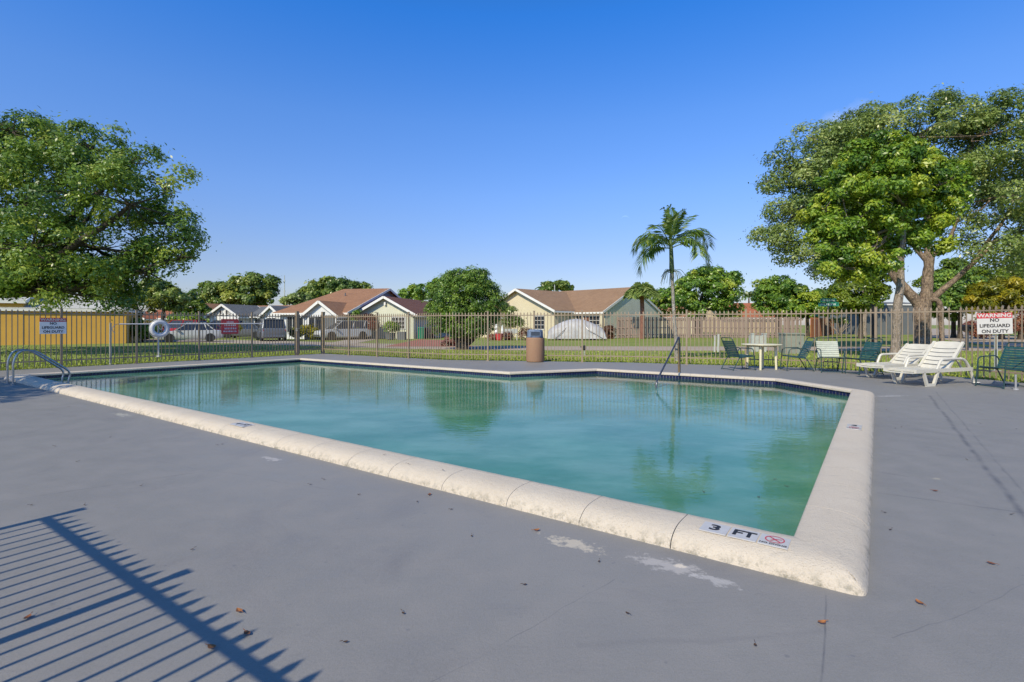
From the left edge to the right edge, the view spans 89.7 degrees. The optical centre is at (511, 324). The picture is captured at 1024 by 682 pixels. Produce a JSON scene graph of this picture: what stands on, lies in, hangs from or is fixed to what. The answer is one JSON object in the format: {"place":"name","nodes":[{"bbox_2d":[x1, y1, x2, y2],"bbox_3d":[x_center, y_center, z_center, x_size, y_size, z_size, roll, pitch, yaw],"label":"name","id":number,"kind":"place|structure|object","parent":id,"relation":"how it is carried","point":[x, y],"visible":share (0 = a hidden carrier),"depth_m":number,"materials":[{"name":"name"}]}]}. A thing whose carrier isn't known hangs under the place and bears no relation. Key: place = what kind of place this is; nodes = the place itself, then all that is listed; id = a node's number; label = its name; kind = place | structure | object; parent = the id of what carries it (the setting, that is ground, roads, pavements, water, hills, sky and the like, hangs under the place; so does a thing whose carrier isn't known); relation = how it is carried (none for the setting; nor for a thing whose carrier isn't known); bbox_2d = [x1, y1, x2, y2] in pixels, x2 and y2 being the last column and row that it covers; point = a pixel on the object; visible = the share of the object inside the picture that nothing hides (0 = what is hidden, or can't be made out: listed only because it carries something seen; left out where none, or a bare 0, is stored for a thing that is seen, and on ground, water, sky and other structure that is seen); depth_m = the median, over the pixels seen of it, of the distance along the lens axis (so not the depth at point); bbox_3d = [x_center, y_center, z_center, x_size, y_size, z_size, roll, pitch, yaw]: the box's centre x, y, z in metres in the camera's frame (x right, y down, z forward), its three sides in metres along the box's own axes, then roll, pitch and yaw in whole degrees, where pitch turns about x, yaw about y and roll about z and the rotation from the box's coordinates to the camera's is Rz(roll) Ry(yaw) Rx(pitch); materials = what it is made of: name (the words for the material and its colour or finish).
{"place":"outdoors","nodes":[
{"label":"outdoors","id":0,"kind":"place"},
{"bbox_2d":[190,303,293,313],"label":"house","id":1,"kind":"structure","parent":0,"point":[213,306],"depth_m":70.02,"materials":[{"name":"white paint"}]},
{"bbox_2d":[327,338,378,343],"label":"driveway","id":2,"kind":"structure","parent":0,"point":[358,340],"depth_m":39.51,"materials":[{"name":"concrete"}]},
{"bbox_2d":[313,320,370,339],"bbox_3d":[-14.608,0.495,44.503,4.670,1.653,2.190,0,0,-42],"label":"pickup truck","id":3,"kind":"object","parent":2,"relation":"on","point":[360,330],"visible":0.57,"depth_m":43.88,"materials":[{"name":"grey paint"}]},
{"bbox_2d":[390,339,469,345],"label":"red paver driveway","id":4,"kind":"structure","parent":0,"point":[422,343],"depth_m":35.43,"materials":[{"name":"brick"}]},
{"bbox_2d":[48,362,847,524],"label":"pool water","id":5,"kind":"structure","parent":0,"point":[745,449],"depth_m":7.27,"materials":[{"name":"liquid"}]},
{"bbox_2d":[0,354,1023,681],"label":"pool deck","id":6,"kind":"structure","parent":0,"point":[166,550],"depth_m":2.70,"materials":[{"name":"grey paint"}]},
{"bbox_2d":[6,349,70,384],"bbox_3d":[-10.687,1.375,11.615,0.578,1.653,1.028,0,0,35],"label":"pool ladder","id":7,"kind":"object","parent":6,"relation":"attached to","point":[38,355],"visible":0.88,"depth_m":11.45,"materials":[{"name":"silver metal"}]},
{"bbox_2d":[0,308,295,368],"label":"picket fence","id":8,"kind":"object","parent":6,"relation":"on","point":[61,313],"visible":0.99,"depth_m":17.10,"materials":[{"name":"brown metal"}]},
{"bbox_2d":[39,318,65,333],"bbox_3d":[-13.590,0.044,15.242,0.009,0.472,0.610,0,0,35],"label":"warning sign","id":9,"kind":"object","parent":8,"relation":"attached to","point":[52,325],"visible":1,"depth_m":15.23,"materials":[{"name":"white paint"}]},
{"bbox_2d":[221,319,238,333],"bbox_3d":[-10.640,0.080,19.413,0.007,0.560,0.640,0,0,35],"label":"notice sign","id":10,"kind":"object","parent":8,"relation":"attached to","point":[229,328],"visible":1,"depth_m":19.41,"materials":[{"name":"red paint"}]},
{"bbox_2d":[295,311,325,354],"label":"picket gate","id":11,"kind":"structure","parent":6,"relation":"on","point":[297,333],"depth_m":22.20,"materials":[{"name":"brown metal"}]},
{"bbox_2d":[4,358,874,595],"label":"swimming pool","id":12,"kind":"structure","parent":6,"relation":"in","point":[822,539],"depth_m":4.70,"materials":[{"name":"paint"}]},
{"bbox_2d":[655,337,680,395],"bbox_3d":[3.574,0.987,11.779,0.100,1.376,2.389,0,0,30],"label":"handrail","id":13,"kind":"object","parent":12,"relation":"on","point":[679,358],"visible":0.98,"depth_m":12.52,"materials":[{"name":"grey metal"}]},
{"bbox_2d":[526,329,543,361],"bbox_3d":[0.800,0.738,17.867,0.624,1.125,0.634,0,0,-12],"label":"trash can","id":14,"kind":"object","parent":6,"relation":"on","point":[534,345],"visible":0.99,"depth_m":17.60,"materials":[{"name":"plastic"}]},
{"bbox_2d":[324,305,1023,380],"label":"picket fence","id":15,"kind":"object","parent":6,"relation":"on","point":[875,312],"visible":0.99,"depth_m":17.14,"materials":[{"name":"brown metal"}]},
{"bbox_2d":[721,337,755,370],"bbox_3d":[6.462,0.837,14.738,0.745,0.938,0.586,0,0,-12],"label":"pool chair","id":16,"kind":"object","parent":6,"relation":"on","point":[733,348],"visible":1,"depth_m":14.66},
{"bbox_2d":[741,343,782,369],"bbox_3d":[7.250,0.935,14.950,1.090,0.731,1.090,0,0,0],"label":"patio table","id":17,"kind":"object","parent":6,"relation":"on","point":[761,346],"visible":0.96,"depth_m":14.73,"materials":[{"name":"beige plastic"}]},
{"bbox_2d":[780,337,814,370],"bbox_3d":[8.059,0.837,14.540,0.745,0.938,0.586,0,0,10],"label":"pool chair","id":18,"kind":"object","parent":6,"relation":"on","point":[804,350],"visible":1,"depth_m":14.43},
{"bbox_2d":[815,337,845,372],"bbox_3d":[8.678,0.837,14.057,0.586,0.938,0.745,0,0,18],"label":"pool chair","id":19,"kind":"object","parent":6,"relation":"on","point":[830,346],"visible":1,"depth_m":14.24,"materials":[{"name":"plastic"}]},
{"bbox_2d":[842,338,883,374],"bbox_3d":[9.179,0.837,13.457,0.745,0.938,0.586,0,0,-7],"label":"pool chair","id":20,"kind":"object","parent":6,"relation":"on","point":[869,350],"visible":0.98,"depth_m":13.45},
{"bbox_2d":[856,343,938,379],"bbox_3d":[9.461,0.895,12.591,2.014,0.831,0.691,0,0,-20],"label":"sun lounger","id":21,"kind":"object","parent":6,"relation":"on","point":[904,353],"visible":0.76,"depth_m":12.66,"materials":[{"name":"white plastic"}]},
{"bbox_2d":[883,341,974,386],"bbox_3d":[9.154,0.844,11.281,2.014,0.932,0.691,0,0,-21],"label":"sun lounger","id":22,"kind":"object","parent":6,"relation":"on","point":[940,356],"visible":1,"depth_m":11.29,"materials":[{"name":"white plastic"}]},
{"bbox_2d":[975,342,1023,388],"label":"pool chair","id":23,"kind":"object","parent":6,"relation":"on","point":[1018,358],"visible":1,"depth_m":10.68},
{"bbox_2d":[1012,374,1018,389],"bbox_3d":[10.030,1.150,10.247,0.100,0.302,0.095,0,0,0],"label":"pipe stub","id":24,"kind":"object","parent":6,"relation":"on","point":[1015,382],"visible":1,"depth_m":10.24,"materials":[{"name":"grey plastic"}]},
{"bbox_2d":[0,0,1023,324],"label":"sky","id":25,"kind":"structure","parent":0,"point":[393,144],"materials":[{"name":"blue"}]},
{"bbox_2d":[0,325,1023,382],"bbox_3d":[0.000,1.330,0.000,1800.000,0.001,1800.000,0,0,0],"label":"lawn","id":26,"kind":"structure","parent":0,"point":[653,341],"depth_m":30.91,"materials":[{"name":"plant"}]},
{"bbox_2d":[0,296,144,344],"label":"house","id":27,"kind":"structure","parent":26,"relation":"on","point":[21,304],"depth_m":34.53,"materials":[{"name":"paint"}]},
{"bbox_2d":[109,323,111,364],"bbox_3d":[-13.026,0.640,16.693,0.064,1.380,0.061,0,0,0],"label":"white post","id":28,"kind":"object","parent":26,"relation":"on","point":[111,343],"visible":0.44,"depth_m":16.67,"materials":[{"name":"metal"}]},
{"bbox_2d":[0,105,221,320],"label":"oak tree","id":29,"kind":"object","parent":26,"relation":"on","point":[38,268],"visible":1,"depth_m":21.38,"materials":[{"name":"green plant"}]},
{"bbox_2d":[117,293,167,316],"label":"tree","id":30,"kind":"object","parent":26,"relation":"on","point":[155,303],"visible":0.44,"depth_m":40.12,"materials":[{"name":"green plant"}]},
{"bbox_2d":[130,318,163,341],"bbox_3d":[-27.265,0.415,38.046,3.233,2.130,2.092,0,0,0],"label":"bush","id":31,"kind":"object","parent":26,"relation":"on","point":[143,331],"visible":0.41,"depth_m":37.67,"materials":[{"name":"green plant"}]},
{"bbox_2d":[156,324,160,356],"bbox_3d":[-12.023,0.477,17.501,0.100,1.255,0.100,0,0,0],"label":"ring post","id":32,"kind":"object","parent":26,"relation":"on","point":[158,355],"visible":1,"depth_m":17.48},
{"bbox_2d":[149,319,169,337],"bbox_3d":[-11.958,0.150,17.455,0.149,0.641,0.641,0,0,35],"label":"life ring","id":33,"kind":"object","parent":32,"relation":"hanging from","point":[152,331],"visible":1,"depth_m":17.40,"materials":[{"name":"plastic"}]},
{"bbox_2d":[112,323,262,332],"bbox_3d":[-11.316,0.123,18.410,0.038,0.344,4.957,0,0,35],"label":"reaching pole","id":34,"kind":"object","parent":32,"relation":"attached to","point":[179,323],"visible":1,"depth_m":17.97,"materials":[{"name":"silver metal"}]},
{"bbox_2d":[137,278,191,326],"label":"tree","id":35,"kind":"object","parent":26,"relation":"on","point":[178,299],"visible":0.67,"depth_m":51.37,"materials":[{"name":"green plant"}]},
{"bbox_2d":[143,310,203,325],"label":"house","id":36,"kind":"structure","parent":26,"relation":"on","point":[155,317],"depth_m":65.57,"materials":[{"name":"pink paint"}]},
{"bbox_2d":[162,320,208,330],"bbox_3d":[-30.861,0.455,48.000,4.670,1.733,2.190,0,0,2],"label":"parked suv","id":37,"kind":"object","parent":26,"relation":"on","point":[176,326],"visible":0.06,"depth_m":47.23,"materials":[{"name":"red paint"}]},
{"bbox_2d":[166,310,208,322],"bbox_3d":[-36.648,-0.116,59.811,6.697,3.191,4.201,0,0,0],"label":"hedge","id":38,"kind":"object","parent":26,"relation":"on","point":[182,317],"visible":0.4,"depth_m":59.01,"materials":[{"name":"green plant"}]},
{"bbox_2d":[170,291,211,316],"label":"tree","id":39,"kind":"object","parent":26,"relation":"on","point":[198,304],"visible":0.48,"depth_m":65.61,"materials":[{"name":"green plant"}]},
{"bbox_2d":[185,271,284,306],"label":"tree","id":40,"kind":"object","parent":26,"relation":"on","point":[233,289],"visible":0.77,"depth_m":82.33,"materials":[{"name":"green plant"}]},
{"bbox_2d":[224,324,258,337],"bbox_3d":[-25.928,0.605,50.001,4.270,1.434,2.090,0,0,-8],"label":"parked car","id":41,"kind":"object","parent":26,"relation":"on","point":[248,329],"visible":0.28,"depth_m":49.26,"materials":[{"name":"grey paint"}]},
{"bbox_2d":[204,304,290,336],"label":"house","id":42,"kind":"structure","parent":26,"relation":"on","point":[228,309],"depth_m":56.16,"materials":[{"name":"white paint"}]},
{"bbox_2d":[255,319,285,340],"bbox_3d":[-19.926,0.445,42.496,2.190,1.753,4.570,0,0,-32],"label":"parked suv","id":43,"kind":"object","parent":26,"relation":"on","point":[261,333],"visible":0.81,"depth_m":40.78,"materials":[{"name":"silver metal"}]},
{"bbox_2d":[276,291,314,304],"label":"tree","id":44,"kind":"object","parent":26,"relation":"on","point":[293,299],"visible":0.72,"depth_m":78.83,"materials":[{"name":"green plant"}]},
{"bbox_2d":[287,322,319,339],"bbox_3d":[-17.649,0.628,44.181,3.048,1.704,2.312,0,0,-21],"label":"bush","id":45,"kind":"object","parent":26,"relation":"on","point":[306,331],"visible":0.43,"depth_m":43.74,"materials":[{"name":"green plant"}]},
{"bbox_2d":[287,275,373,297],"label":"tree","id":46,"kind":"object","parent":26,"relation":"on","point":[324,285],"visible":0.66,"depth_m":89.91,"materials":[{"name":"green plant"}]},
{"bbox_2d":[272,288,400,339],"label":"house","id":47,"kind":"structure","parent":26,"relation":"on","point":[344,301],"depth_m":47.54,"materials":[{"name":"brown paint"}]},
{"bbox_2d":[287,317,303,332],"bbox_3d":[-19.794,-0.020,47.005,1.770,1.570,0.070,0,0,12],"label":"window","id":48,"kind":"structure","parent":47,"relation":"in","point":[301,319],"depth_m":47.06,"materials":[{"name":"white glass"}]},
{"bbox_2d":[308,317,320,330],"bbox_3d":[-17.120,0.030,44.703,1.270,1.370,0.070,0,0,12],"label":"window","id":49,"kind":"structure","parent":47,"relation":"in","point":[313,319],"depth_m":44.71,"materials":[{"name":"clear glass"}]},
{"bbox_2d":[325,315,332,339],"bbox_3d":[-15.749,0.280,44.412,0.900,2.100,0.080,0,0,12],"label":"door","id":50,"kind":"structure","parent":47,"relation":"in","point":[325,315],"depth_m":44.39,"materials":[{"name":"grey paint"}]},
{"bbox_2d":[355,311,382,338],"bbox_3d":[-13.175,0.163,46.141,3.608,2.634,2.403,0,0,21],"label":"vine shrub","id":51,"kind":"object","parent":26,"relation":"on","point":[359,318],"visible":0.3,"depth_m":45.55,"materials":[{"name":"green plant"}]},
{"bbox_2d":[386,332,405,339],"bbox_3d":[-10.044,0.980,44.300,1.750,0.700,0.900,0,0,0],"label":"plant pot","id":52,"kind":"object","parent":26,"relation":"on","point":[400,335],"visible":0.52,"depth_m":44.05,"materials":[{"name":"grey paint"}]},
{"bbox_2d":[384,321,402,332],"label":"potted plant","id":53,"kind":"object","parent":52,"relation":"in","point":[399,328],"visible":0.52,"depth_m":44.08,"materials":[{"name":"green plant"}]},
{"bbox_2d":[358,296,448,338],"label":"house","id":54,"kind":"structure","parent":26,"relation":"on","point":[382,305],"depth_m":47.80,"materials":[{"name":"beige paint"}]},
{"bbox_2d":[392,317,405,328],"bbox_3d":[-10.476,-0.120,47.482,1.370,1.170,0.070,0,0,12],"label":"window","id":55,"kind":"structure","parent":54,"relation":"in","point":[400,319],"depth_m":47.43,"materials":[{"name":"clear glass"}]},
{"bbox_2d":[397,276,440,300],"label":"tree","id":56,"kind":"object","parent":26,"relation":"on","point":[415,292],"visible":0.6,"depth_m":83.90,"materials":[{"name":"green plant"}]},
{"bbox_2d":[418,327,423,338],"bbox_3d":[-8.213,0.780,46.500,0.660,1.100,0.840,0,0,0],"label":"wheelie bin","id":57,"kind":"object","parent":26,"relation":"on","point":[421,332],"visible":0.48,"depth_m":46.18,"materials":[{"name":"plastic"}]},
{"bbox_2d":[441,335,459,345],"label":"flowering bush","id":58,"kind":"object","parent":26,"relation":"on","point":[444,344],"visible":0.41,"depth_m":31.37,"materials":[{"name":"brown plant"}]},
{"bbox_2d":[420,264,509,349],"bbox_3d":[-2.445,-0.847,27.272,4.801,4.654,3.951,0,0,0],"label":"round tree","id":59,"kind":"object","parent":26,"relation":"on","point":[461,291],"visible":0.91,"depth_m":26.55,"materials":[{"name":"green plant"}]},
{"bbox_2d":[495,324,503,340],"bbox_3d":[-1.059,0.640,42.499,0.702,1.380,0.691,0,0,-22],"label":"red planter","id":60,"kind":"object","parent":26,"relation":"on","point":[500,336],"visible":0.69,"depth_m":42.35,"materials":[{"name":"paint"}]},
{"bbox_2d":[485,327,531,339],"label":"plants","id":61,"kind":"object","parent":26,"relation":"on","point":[523,332],"visible":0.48,"depth_m":42.81,"materials":[{"name":"green plant"}]},
{"bbox_2d":[499,301,526,331],"bbox_3d":[0.018,-0.258,44.222,2.792,3.475,2.516,0,0,0],"label":"vine shrub","id":62,"kind":"object","parent":26,"relation":"on","point":[510,309],"visible":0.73,"depth_m":43.89,"materials":[{"name":"green plant"}]},
{"bbox_2d":[535,285,557,290],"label":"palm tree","id":63,"kind":"object","parent":26,"relation":"on","point":[544,287],"visible":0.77,"depth_m":106.85,"materials":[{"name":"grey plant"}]},
{"bbox_2d":[539,278,574,290],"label":"tree","id":64,"kind":"object","parent":26,"relation":"on","point":[561,285],"visible":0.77,"depth_m":108.42,"materials":[{"name":"green plant"}]},
{"bbox_2d":[548,319,606,339],"bbox_3d":[5.449,0.423,43.786,4.982,1.805,2.012,0,0,3],"label":"covered vehicle","id":65,"kind":"object","parent":26,"relation":"on","point":[574,330],"visible":0.79,"depth_m":42.96,"materials":[{"name":"white fabric"}]},
{"bbox_2d":[600,323,616,338],"bbox_3d":[8.783,0.839,47.398,1.816,2.027,1.788,0,0,0],"label":"shrub","id":66,"kind":"object","parent":26,"relation":"on","point":[607,330],"visible":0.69,"depth_m":47.08,"materials":[{"name":"brown plant"}]},
{"bbox_2d":[622,282,660,338],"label":"palm tree","id":67,"kind":"object","parent":26,"relation":"on","point":[640,291],"visible":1,"depth_m":46.42,"materials":[{"name":"green plant"}]},
{"bbox_2d":[650,263,746,336],"bbox_3d":[19.872,-2.571,56.165,11.076,8.102,6.450,0,0,0],"label":"mango tree","id":68,"kind":"object","parent":26,"relation":"on","point":[711,285],"visible":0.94,"depth_m":54.82,"materials":[{"name":"green plant"}]},
{"bbox_2d":[618,317,802,337],"bbox_3d":[19.177,0.290,49.899,18.455,2.044,0.117,0,0,-2],"label":"wood fence","id":69,"kind":"object","parent":26,"relation":"on","point":[722,327],"visible":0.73,"depth_m":49.87,"materials":[{"name":"brown wood"}]},
{"bbox_2d":[714,334,719,351],"bbox_3d":[9.898,0.900,24.886,0.290,0.864,0.100,0,0,0],"label":"marker post","id":70,"kind":"object","parent":26,"relation":"on","point":[718,337],"visible":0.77,"depth_m":24.85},
{"bbox_2d":[737,291,754,302],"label":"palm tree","id":71,"kind":"object","parent":26,"relation":"on","point":[746,295],"visible":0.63,"depth_m":94.85,"materials":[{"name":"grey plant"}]},
{"bbox_2d":[749,333,766,351],"bbox_3d":[11.886,0.877,24.941,0.730,0.905,0.440,0,0,0],"label":"utility pedestal","id":72,"kind":"object","parent":26,"relation":"on","point":[757,340],"visible":0.63,"depth_m":24.81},
{"bbox_2d":[750,274,811,335],"bbox_3d":[30.320,-2.086,58.029,6.700,7.131,5.398,0,0,-17],"label":"mango tree","id":73,"kind":"object","parent":26,"relation":"on","point":[775,293],"visible":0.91,"depth_m":56.94,"materials":[{"name":"green plant"}]},
{"bbox_2d":[778,333,804,353],"bbox_3d":[12.787,0.863,23.563,0.860,0.935,0.880,0,0,8],"label":"transformer box","id":74,"kind":"object","parent":26,"relation":"on","point":[795,339],"visible":0.67,"depth_m":23.20,"materials":[{"name":"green metal"}]},
{"bbox_2d":[791,283,809,294],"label":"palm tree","id":75,"kind":"object","parent":26,"relation":"on","point":[795,290],"visible":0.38,"depth_m":56.76,"materials":[{"name":"green plant"}]},
{"bbox_2d":[782,289,830,335],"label":"tree","id":76,"kind":"object","parent":26,"relation":"on","point":[809,304],"visible":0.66,"depth_m":55.92,"materials":[{"name":"green plant"}]},
{"bbox_2d":[810,317,833,336],"bbox_3d":[36.036,0.300,59.482,0.117,2.023,21.385,0,0,37],"label":"wood fence","id":77,"kind":"object","parent":26,"relation":"on","point":[816,327],"visible":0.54,"depth_m":56.13,"materials":[{"name":"brown wood"}]},
{"bbox_2d":[816,287,829,335],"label":"palm tree","id":78,"kind":"object","parent":26,"relation":"on","point":[825,291],"visible":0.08,"depth_m":59.84,"materials":[{"name":"green plant"}]},
{"bbox_2d":[818,298,838,340],"bbox_3d":[16.920,-0.033,27.505,0.916,2.725,0.423,0,0,12],"label":"street sign","id":79,"kind":"object","parent":26,"relation":"on","point":[828,302],"visible":0.93,"depth_m":27.48,"materials":[{"name":"metal"}]},
{"bbox_2d":[830,316,850,327],"bbox_3d":[39.389,0.229,61.996,2.417,2.503,2.057,0,0,0],"label":"bare bush","id":80,"kind":"object","parent":26,"relation":"on","point":[839,319],"visible":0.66,"depth_m":61.65,"materials":[{"name":"green plant"}]},
{"bbox_2d":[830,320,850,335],"bbox_3d":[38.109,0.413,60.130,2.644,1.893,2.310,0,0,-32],"label":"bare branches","id":81,"kind":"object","parent":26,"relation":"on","point":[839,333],"visible":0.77,"depth_m":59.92,"materials":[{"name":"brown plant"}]},
{"bbox_2d":[823,273,894,338],"bbox_3d":[32.288,-2.042,47.926,6.298,7.044,4.306,0,0,0],"label":"tree","id":82,"kind":"object","parent":26,"relation":"on","point":[853,300],"visible":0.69,"depth_m":47.00,"materials":[{"name":"green plant"}]},
{"bbox_2d":[819,302,912,334],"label":"house","id":83,"kind":"structure","parent":26,"relation":"on","point":[889,306],"depth_m":66.17,"materials":[{"name":"grey paint"}]},
{"bbox_2d":[844,258,889,335],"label":"slim tree","id":84,"kind":"object","parent":26,"relation":"on","point":[864,319],"visible":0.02,"depth_m":61.11,"materials":[{"name":"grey plant"}]},
{"bbox_2d":[870,304,875,341],"bbox_3d":[22.218,0.050,31.673,0.200,2.560,0.200,0,0,0],"label":"dark post","id":85,"kind":"object","parent":26,"relation":"on","point":[872,321],"visible":0.72,"depth_m":31.61,"materials":[{"name":"metal"}]},
{"bbox_2d":[738,82,1023,344],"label":"oak tree","id":86,"kind":"object","parent":26,"relation":"on","point":[833,137],"visible":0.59,"depth_m":25.78,"materials":[{"name":"green plant"}]},
{"bbox_2d":[788,126,976,358],"bbox_3d":[14.307,-3.013,19.973,6.389,8.987,4.256,0,0,-25],"label":"young tree","id":87,"kind":"object","parent":26,"relation":"on","point":[903,174],"visible":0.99,"depth_m":19.30,"materials":[{"name":"green plant"}]},
{"bbox_2d":[907,255,996,337],"bbox_3d":[45.490,-2.830,52.873,8.584,8.620,4.596,0,0,-17],"label":"tree","id":88,"kind":"object","parent":26,"relation":"on","point":[948,263],"visible":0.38,"depth_m":51.92,"materials":[{"name":"green plant"}]},
{"bbox_2d":[918,263,989,338],"bbox_3d":[41.229,-2.035,48.503,6.817,7.030,5.476,0,0,0],"label":"tree","id":89,"kind":"object","parent":26,"relation":"on","point":[951,297],"visible":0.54,"depth_m":47.13,"materials":[{"name":"green plant"}]},
{"bbox_2d":[963,319,991,340],"bbox_3d":[37.786,0.505,41.900,2.618,1.950,2.112,0,0,0],"label":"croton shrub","id":90,"kind":"object","parent":26,"relation":"on","point":[975,329],"visible":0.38,"depth_m":41.49,"materials":[{"name":"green plant"}]},
{"bbox_2d":[960,275,1023,338],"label":"golden shrub","id":91,"kind":"object","parent":26,"relation":"on","point":[1004,292],"visible":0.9,"depth_m":44.83,"materials":[{"name":"yellow plant"}]},
{"bbox_2d":[994,336,1000,370],"bbox_3d":[13.728,0.833,14.600,0.200,1.005,0.200,0,0,0],"label":"sign post","id":92,"kind":"object","parent":26,"relation":"on","point":[994,351],"visible":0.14,"depth_m":14.61,"materials":[{"name":"metal"}]},
{"bbox_2d":[976,312,1012,333],"bbox_3d":[10.362,-0.020,11.049,0.612,0.468,0.009,0,0,22],"label":"warning sign","id":93,"kind":"object","parent":92,"relation":"attached to","point":[994,323],"visible":1,"depth_m":11.05,"materials":[{"name":"red paint"}]},
{"bbox_2d":[990,266,1023,308],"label":"tree","id":94,"kind":"object","parent":26,"relation":"on","point":[999,271],"visible":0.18,"depth_m":54.10,"materials":[{"name":"green plant"}]},
{"bbox_2d":[1010,311,1023,339],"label":"croton hedge","id":95,"kind":"object","parent":26,"relation":"on","point":[1018,321],"visible":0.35,"depth_m":44.78,"materials":[{"name":"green plant"}]},
{"bbox_2d":[478,285,661,337],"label":"house","id":96,"kind":"structure","parent":0,"point":[601,301],"depth_m":51.29,"materials":[{"name":"beige paint"}]},
{"bbox_2d":[535,316,543,329],"bbox_3d":[2.667,-0.170,50.087,0.070,1.370,1.420,0,0,-45],"label":"window","id":97,"kind":"structure","parent":96,"relation":"in","point":[540,318],"depth_m":50.00,"materials":[{"name":"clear glass"}]},
{"bbox_2d":[589,316,598,325],"bbox_3d":[7.722,-0.170,49.137,1.670,1.320,0.070,0,0,45],"label":"window","id":98,"kind":"structure","parent":96,"relation":"in","point":[590,317],"depth_m":49.02,"materials":[{"name":"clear glass"}]},
{"bbox_2d":[143,339,1020,350],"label":"street","id":99,"kind":"structure","parent":0,"point":[655,348],"depth_m":29.44,"materials":[{"name":"asphalt"}]},
{"bbox_2d":[155,324,222,341],"bbox_3d":[-24.395,0.595,39.003,4.370,1.454,2.090,0,0,-32],"label":"parked car","id":100,"kind":"object","parent":99,"relation":"on","point":[191,332],"visible":0.62,"depth_m":38.41,"materials":[{"name":"grey paint"}]},
{"bbox_2d":[962,325,973,349],"bbox_3d":[23.108,0.671,26.130,0.240,1.317,0.500,0,0,0],"label":"mailbox","id":101,"kind":"object","parent":99,"relation":"on","point":[968,328],"visible":0.71,"depth_m":26.08,"materials":[{"name":"metal"}]},
{"bbox_2d":[655,305,705,333],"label":"house","id":102,"kind":"structure","parent":0,"point":[681,316],"depth_m":74.71,"materials":[{"name":"beige paint"}]},
{"bbox_2d":[703,303,782,332],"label":"house","id":103,"kind":"structure","parent":0,"point":[748,306],"depth_m":84.91,"materials":[{"name":"brick"}]},
{"bbox_2d":[932,329,1023,345],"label":"side street","id":104,"kind":"structure","parent":0,"point":[1005,341],"depth_m":44.86,"materials":[{"name":"asphalt"}]},
{"label":"mulch bed","id":105,"kind":"structure","parent":0,"visible":0},
{"bbox_2d":[629,204,715,360],"bbox_3d":[5.771,-1.480,18.202,3.254,5.628,3.426,0,0,0],"label":"palm tree","id":106,"kind":"object","parent":105,"relation":"on","point":[669,221],"visible":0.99,"depth_m":18.04,"materials":[{"name":"green palm leaves"},{"name":"grey-brown bark"}]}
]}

